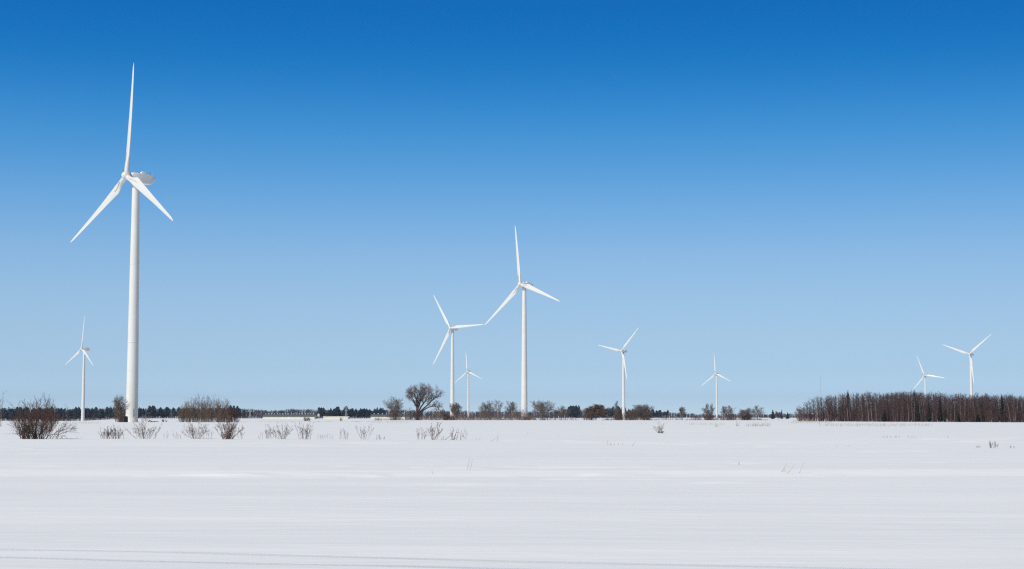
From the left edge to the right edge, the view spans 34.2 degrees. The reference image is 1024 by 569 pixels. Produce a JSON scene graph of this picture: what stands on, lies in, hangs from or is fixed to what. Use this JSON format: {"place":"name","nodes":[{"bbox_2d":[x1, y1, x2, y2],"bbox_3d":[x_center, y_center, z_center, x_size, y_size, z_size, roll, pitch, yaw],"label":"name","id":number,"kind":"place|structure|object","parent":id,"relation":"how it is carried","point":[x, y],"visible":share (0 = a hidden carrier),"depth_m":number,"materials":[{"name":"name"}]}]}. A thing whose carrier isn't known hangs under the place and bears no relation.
{"place":"outdoors","nodes":[
{"label":"outdoors","id":0,"kind":"place"},
{"bbox_2d":[0,417,1023,568],"bbox_3d":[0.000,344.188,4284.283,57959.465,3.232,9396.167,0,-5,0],"label":"snow ground","id":1,"kind":"structure","parent":0,"point":[577,493],"depth_m":35.83,"materials":[{"name":"white snow"}]},
{"bbox_2d":[0,391,5,426],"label":"bush","id":2,"kind":"object","parent":1,"relation":"on","point":[0,409],"visible":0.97,"depth_m":298.83,"materials":[{"name":"brown plant"}]},
{"bbox_2d":[16,413,48,438],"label":"bush","id":3,"kind":"object","parent":1,"relation":"on","point":[24,434],"visible":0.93,"depth_m":118.36,"materials":[{"name":"brown plant"}]},
{"bbox_2d":[5,392,75,438],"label":"bush","id":4,"kind":"object","parent":1,"relation":"on","point":[50,417],"visible":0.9,"depth_m":120.22,"materials":[{"name":"brown plant"}]},
{"bbox_2d":[46,423,67,438],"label":"bush","id":5,"kind":"object","parent":1,"relation":"on","point":[58,434],"visible":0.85,"depth_m":119.62,"materials":[{"name":"brown plant"}]},
{"bbox_2d":[65,316,92,420],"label":"wind turbine","id":6,"kind":"object","parent":1,"relation":"on","point":[83,389],"visible":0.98,"depth_m":1914.10,"materials":[{"name":"paint"}]},
{"bbox_2d":[99,426,124,438],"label":"bush","id":7,"kind":"object","parent":1,"relation":"on","point":[111,433],"visible":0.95,"depth_m":129.44,"materials":[{"name":"brown plant"}]},
{"bbox_2d":[114,409,124,421],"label":"bush","id":8,"kind":"object","parent":1,"relation":"on","point":[119,417],"visible":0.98,"depth_m":533.29,"materials":[{"name":"brown plant"}]},
{"bbox_2d":[111,394,128,420],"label":"bare tree","id":9,"kind":"object","parent":1,"relation":"on","point":[117,403],"visible":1,"depth_m":536.26,"materials":[{"name":"grey plant"}]},
{"bbox_2d":[71,64,172,421],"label":"wind turbine","id":10,"kind":"object","parent":1,"relation":"on","point":[138,181],"visible":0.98,"depth_m":549.85,"materials":[{"name":"paint"}]},
{"bbox_2d":[121,416,127,421],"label":"transformer cabinet","id":11,"kind":"object","parent":1,"relation":"on","point":[125,418],"visible":0.63,"depth_m":538.55,"materials":[{"name":"grey metal"}]},
{"bbox_2d":[123,421,160,438],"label":"bush","id":12,"kind":"object","parent":1,"relation":"on","point":[143,433],"visible":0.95,"depth_m":122.22,"materials":[{"name":"brown plant"}]},
{"bbox_2d":[182,420,210,438],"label":"bush","id":13,"kind":"object","parent":1,"relation":"on","point":[192,430],"visible":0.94,"depth_m":129.44,"materials":[{"name":"brown plant"}]},
{"bbox_2d":[177,394,230,421],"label":"bush","id":14,"kind":"object","parent":1,"relation":"on","point":[194,415],"visible":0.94,"depth_m":553.94,"materials":[{"name":"brown plant"}]},
{"bbox_2d":[221,431,233,438],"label":"bush","id":15,"kind":"object","parent":1,"relation":"on","point":[226,436],"visible":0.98,"depth_m":120.53,"materials":[{"name":"brown plant"}]},
{"bbox_2d":[212,414,243,438],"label":"bush","id":16,"kind":"object","parent":1,"relation":"on","point":[231,427],"visible":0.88,"depth_m":122.11,"materials":[{"name":"brown plant"}]},
{"bbox_2d":[217,405,243,421],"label":"bush","id":17,"kind":"object","parent":1,"relation":"on","point":[234,414],"visible":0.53,"depth_m":563.87,"materials":[{"name":"brown plant"}]},
{"bbox_2d":[265,424,275,438],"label":"bush","id":18,"kind":"object","parent":1,"relation":"on","point":[269,432],"visible":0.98,"depth_m":125.70,"materials":[{"name":"brown plant"}]},
{"bbox_2d":[272,423,292,438],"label":"bush","id":19,"kind":"object","parent":1,"relation":"on","point":[283,431],"visible":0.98,"depth_m":125.93,"materials":[{"name":"brown plant"}]},
{"bbox_2d":[262,413,316,418],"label":"barn","id":20,"kind":"structure","parent":1,"relation":"on","point":[288,416],"depth_m":1475.30,"materials":[{"name":"beige metal"}]},
{"bbox_2d":[294,422,313,438],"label":"bush","id":21,"kind":"object","parent":1,"relation":"on","point":[302,437],"visible":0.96,"depth_m":122.08,"materials":[{"name":"brown plant"}]},
{"bbox_2d":[323,416,349,418],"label":"barn","id":22,"kind":"structure","parent":1,"relation":"on","point":[336,417],"depth_m":1495.23,"materials":[{"name":"beige metal"}]},
{"bbox_2d":[356,424,373,437],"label":"bush","id":23,"kind":"object","parent":1,"relation":"on","point":[364,431],"visible":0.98,"depth_m":118.76,"materials":[{"name":"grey plant"}]},
{"bbox_2d":[0,405,769,419],"bbox_3d":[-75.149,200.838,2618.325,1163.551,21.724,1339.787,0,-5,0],"label":"conifers","id":24,"kind":"object","parent":1,"relation":"on","point":[351,412],"visible":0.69,"depth_m":1967.36,"materials":[{"name":"plant"}]},
{"bbox_2d":[370,413,410,418],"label":"barn","id":25,"kind":"structure","parent":1,"relation":"on","point":[378,415],"depth_m":1445.39,"materials":[{"name":"beige"}]},
{"bbox_2d":[382,396,405,419],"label":"bare tree","id":26,"kind":"object","parent":1,"relation":"on","point":[390,405],"visible":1,"depth_m":877.21,"materials":[{"name":"grey plant"}]},
{"bbox_2d":[387,408,402,419],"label":"bush","id":27,"kind":"object","parent":1,"relation":"on","point":[392,417],"visible":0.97,"depth_m":876.24,"materials":[{"name":"brown plant"}]},
{"bbox_2d":[404,406,413,419],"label":"bush","id":28,"kind":"object","parent":1,"relation":"on","point":[407,415],"visible":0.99,"depth_m":876.65,"materials":[{"name":"brown plant"}]},
{"bbox_2d":[412,409,422,419],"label":"bush","id":29,"kind":"object","parent":1,"relation":"on","point":[420,417],"visible":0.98,"depth_m":876.56,"materials":[{"name":"brown plant"}]},
{"bbox_2d":[2,407,837,420],"bbox_3d":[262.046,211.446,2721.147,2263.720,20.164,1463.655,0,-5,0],"label":"wood","id":30,"kind":"object","parent":1,"relation":"on","point":[279,412],"visible":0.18,"depth_m":2118.07,"materials":[{"name":"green plant"}]},
{"bbox_2d":[405,382,445,419],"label":"spreading tree","id":31,"kind":"object","parent":1,"relation":"on","point":[421,391],"visible":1,"depth_m":876.97,"materials":[{"name":"brown plant"}]},
{"bbox_2d":[427,422,443,439],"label":"bush","id":32,"kind":"object","parent":1,"relation":"on","point":[432,429],"visible":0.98,"depth_m":117.41,"materials":[{"name":"brown plant"}]},
{"bbox_2d":[442,411,448,419],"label":"bush","id":33,"kind":"object","parent":1,"relation":"on","point":[445,416],"visible":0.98,"depth_m":876.63,"materials":[{"name":"brown plant"}]},
{"bbox_2d":[449,402,464,419],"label":"bare tree","id":34,"kind":"object","parent":1,"relation":"on","point":[455,409],"visible":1,"depth_m":868.22,"materials":[{"name":"grey plant"}]},
{"bbox_2d":[433,296,483,416],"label":"wind turbine","id":35,"kind":"object","parent":1,"relation":"on","point":[454,328],"visible":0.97,"depth_m":1544.97,"materials":[{"name":"paint"}]},
{"bbox_2d":[385,408,536,419],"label":"scrub","id":36,"kind":"object","parent":1,"relation":"on","point":[435,417],"visible":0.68,"depth_m":968.79,"materials":[{"name":"brown plant"}]},
{"bbox_2d":[456,357,480,417],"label":"wind turbine","id":37,"kind":"object","parent":1,"relation":"on","point":[470,372],"visible":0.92,"depth_m":3086.56,"materials":[{"name":"paint"}]},
{"bbox_2d":[477,400,495,419],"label":"bare tree","id":38,"kind":"object","parent":1,"relation":"on","point":[485,411],"visible":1,"depth_m":877.28,"materials":[{"name":"grey plant"}]},
{"bbox_2d":[487,399,502,419],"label":"bare tree","id":39,"kind":"object","parent":1,"relation":"on","point":[499,407],"visible":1,"depth_m":876.68,"materials":[{"name":"grey plant"}]},
{"bbox_2d":[67,420,931,426],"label":"dry grass","id":40,"kind":"structure","parent":1,"relation":"on","point":[690,423],"depth_m":346.89,"materials":[{"name":"plant"}]},
{"bbox_2d":[503,401,517,419],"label":"bare tree","id":41,"kind":"object","parent":1,"relation":"on","point":[512,408],"visible":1,"depth_m":877.83,"materials":[{"name":"grey plant"}]},
{"bbox_2d":[485,226,559,417],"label":"wind turbine","id":42,"kind":"object","parent":1,"relation":"on","point":[527,285],"visible":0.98,"depth_m":1039.74,"materials":[{"name":"paint"}]},
{"bbox_2d":[529,400,555,419],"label":"bare tree","id":43,"kind":"object","parent":1,"relation":"on","point":[540,406],"visible":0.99,"depth_m":876.75,"materials":[{"name":"grey plant"}]},
{"bbox_2d":[553,406,570,419],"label":"bare tree","id":44,"kind":"object","parent":1,"relation":"on","point":[563,412],"visible":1,"depth_m":876.92,"materials":[{"name":"brown plant"}]},
{"bbox_2d":[579,410,598,419],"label":"bush","id":45,"kind":"object","parent":1,"relation":"on","point":[586,417],"visible":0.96,"depth_m":875.89,"materials":[{"name":"brown plant"}]},
{"bbox_2d":[580,403,611,419],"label":"bare tree","id":46,"kind":"object","parent":1,"relation":"on","point":[598,409],"visible":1,"depth_m":874.81,"materials":[{"name":"brown plant"}]},
{"bbox_2d":[613,401,619,417],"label":"bare tree","id":47,"kind":"object","parent":1,"relation":"on","point":[616,406],"visible":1,"depth_m":876.80,"materials":[{"name":"grey plant"}]},
{"bbox_2d":[613,410,623,419],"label":"bush","id":48,"kind":"object","parent":1,"relation":"on","point":[618,415],"visible":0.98,"depth_m":876.59,"materials":[{"name":"brown plant"}]},
{"bbox_2d":[599,327,638,417],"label":"wind turbine","id":49,"kind":"object","parent":1,"relation":"on","point":[623,350],"visible":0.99,"depth_m":2065.54,"materials":[{"name":"paint"}]},
{"bbox_2d":[623,409,639,419],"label":"bush","id":50,"kind":"object","parent":1,"relation":"on","point":[630,415],"visible":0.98,"depth_m":876.48,"materials":[{"name":"brown plant"}]},
{"bbox_2d":[629,404,653,418],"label":"bare tree","id":51,"kind":"object","parent":1,"relation":"on","point":[641,407],"visible":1,"depth_m":877.05,"materials":[{"name":"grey plant"}]},
{"bbox_2d":[638,409,651,419],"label":"bush","id":52,"kind":"object","parent":1,"relation":"on","point":[646,416],"visible":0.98,"depth_m":876.42,"materials":[{"name":"brown plant"}]},
{"bbox_2d":[549,415,764,419],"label":"scrub","id":53,"kind":"object","parent":1,"relation":"on","point":[669,419],"visible":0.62,"depth_m":896.47,"materials":[{"name":"brown plant"}]},
{"bbox_2d":[653,421,664,432],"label":"bush","id":54,"kind":"object","parent":1,"relation":"on","point":[659,427],"visible":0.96,"depth_m":176.09,"materials":[{"name":"brown plant"}]},
{"bbox_2d":[678,406,686,419],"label":"bare tree","id":55,"kind":"object","parent":1,"relation":"on","point":[682,411],"visible":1,"depth_m":876.63,"materials":[{"name":"grey plant"}]},
{"bbox_2d":[702,403,714,418],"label":"bare tree","id":56,"kind":"object","parent":1,"relation":"on","point":[708,412],"visible":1,"depth_m":877.77,"materials":[{"name":"grey plant"}]},
{"bbox_2d":[704,414,715,419],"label":"bush","id":57,"kind":"object","parent":1,"relation":"on","point":[706,417],"visible":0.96,"depth_m":876.81,"materials":[{"name":"brown plant"}]},
{"bbox_2d":[701,357,730,417],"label":"wind turbine","id":58,"kind":"object","parent":1,"relation":"on","point":[718,374],"visible":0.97,"depth_m":3029.14,"materials":[{"name":"paint"}]},
{"bbox_2d":[720,405,726,419],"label":"bare tree","id":59,"kind":"object","parent":1,"relation":"on","point":[723,411],"visible":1,"depth_m":877.61,"materials":[{"name":"grey plant"}]},
{"bbox_2d":[720,414,736,419],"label":"bush","id":60,"kind":"object","parent":1,"relation":"on","point":[729,417],"visible":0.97,"depth_m":875.92,"materials":[{"name":"brown plant"}]},
{"bbox_2d":[722,405,735,416],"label":"bare tree","id":61,"kind":"object","parent":1,"relation":"on","point":[730,411],"visible":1,"depth_m":877.80,"materials":[{"name":"grey plant"}]},
{"bbox_2d":[738,408,752,419],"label":"bare tree","id":62,"kind":"object","parent":1,"relation":"on","point":[746,412],"visible":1,"depth_m":875.92,"materials":[{"name":"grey plant"}]},
{"bbox_2d":[740,416,751,419],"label":"bush","id":63,"kind":"object","parent":1,"relation":"on","point":[747,418],"visible":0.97,"depth_m":876.68,"materials":[{"name":"brown plant"}]},
{"bbox_2d":[751,405,765,419],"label":"bare tree","id":64,"kind":"object","parent":1,"relation":"on","point":[757,412],"visible":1,"depth_m":877.67,"materials":[{"name":"grey plant"}]},
{"bbox_2d":[774,411,781,417],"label":"bare tree","id":65,"kind":"object","parent":1,"relation":"on","point":[778,415],"visible":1,"depth_m":877.02,"materials":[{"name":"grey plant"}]},
{"bbox_2d":[793,407,804,415],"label":"bare tree","id":66,"kind":"object","parent":1,"relation":"on","point":[798,409],"visible":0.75,"depth_m":678.20,"materials":[{"name":"grey plant"}]},
{"bbox_2d":[842,393,848,421],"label":"birch tree","id":67,"kind":"object","parent":1,"relation":"on","point":[844,405],"visible":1,"depth_m":621.06,"materials":[{"name":"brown plant"}]},
{"bbox_2d":[845,392,850,420],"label":"conifer tree","id":68,"kind":"object","parent":1,"relation":"on","point":[848,404],"visible":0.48,"depth_m":629.90,"materials":[{"name":"green plant"}]},
{"bbox_2d":[864,393,873,418],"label":"birch tree","id":69,"kind":"object","parent":1,"relation":"on","point":[867,405],"visible":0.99,"depth_m":604.08,"materials":[{"name":"brown plant"}]},
{"bbox_2d":[882,409,886,421],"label":"conifer tree","id":70,"kind":"object","parent":1,"relation":"on","point":[884,418],"visible":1,"depth_m":589.61,"materials":[{"name":"green plant"}]},
{"bbox_2d":[800,391,1023,421],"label":"woodland","id":71,"kind":"object","parent":1,"relation":"on","point":[836,417],"visible":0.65,"depth_m":594.39,"materials":[{"name":"brown plant"}]},
{"bbox_2d":[911,392,916,420],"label":"conifer tree","id":72,"kind":"object","parent":1,"relation":"on","point":[913,405],"visible":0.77,"depth_m":584.01,"materials":[{"name":"green plant"}]},
{"bbox_2d":[916,402,920,420],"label":"conifer tree","id":73,"kind":"object","parent":1,"relation":"on","point":[917,415],"visible":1,"depth_m":567.90,"materials":[{"name":"green plant"}]},
{"bbox_2d":[912,357,942,395],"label":"wind turbine","id":74,"kind":"object","parent":1,"relation":"on","point":[924,377],"visible":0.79,"depth_m":3038.81,"materials":[{"name":"paint"}]},
{"bbox_2d":[926,401,930,421],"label":"conifer tree","id":75,"kind":"object","parent":1,"relation":"on","point":[928,419],"visible":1,"depth_m":564.06,"materials":[{"name":"green plant"}]},
{"bbox_2d":[938,397,942,420],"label":"conifer tree","id":76,"kind":"object","parent":1,"relation":"on","point":[940,416],"visible":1,"depth_m":560.00,"materials":[{"name":"green plant"}]},
{"bbox_2d":[959,393,970,414],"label":"bare tree","id":77,"kind":"object","parent":1,"relation":"on","point":[965,409],"visible":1,"depth_m":551.12,"materials":[{"name":"brown plant"}]},
{"bbox_2d":[942,334,990,401],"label":"wind turbine","id":78,"kind":"object","parent":1,"relation":"on","point":[970,354],"visible":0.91,"depth_m":2096.93,"materials":[{"name":"paint"}]},
{"bbox_2d":[999,396,1004,421],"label":"conifer tree","id":79,"kind":"object","parent":1,"relation":"on","point":[1002,411],"visible":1,"depth_m":534.15,"materials":[{"name":"green plant"}]},
{"bbox_2d":[0,0,1023,417],"label":"sky","id":80,"kind":"structure","parent":0,"point":[787,194],"materials":[{"name":"blue"}]}
]}

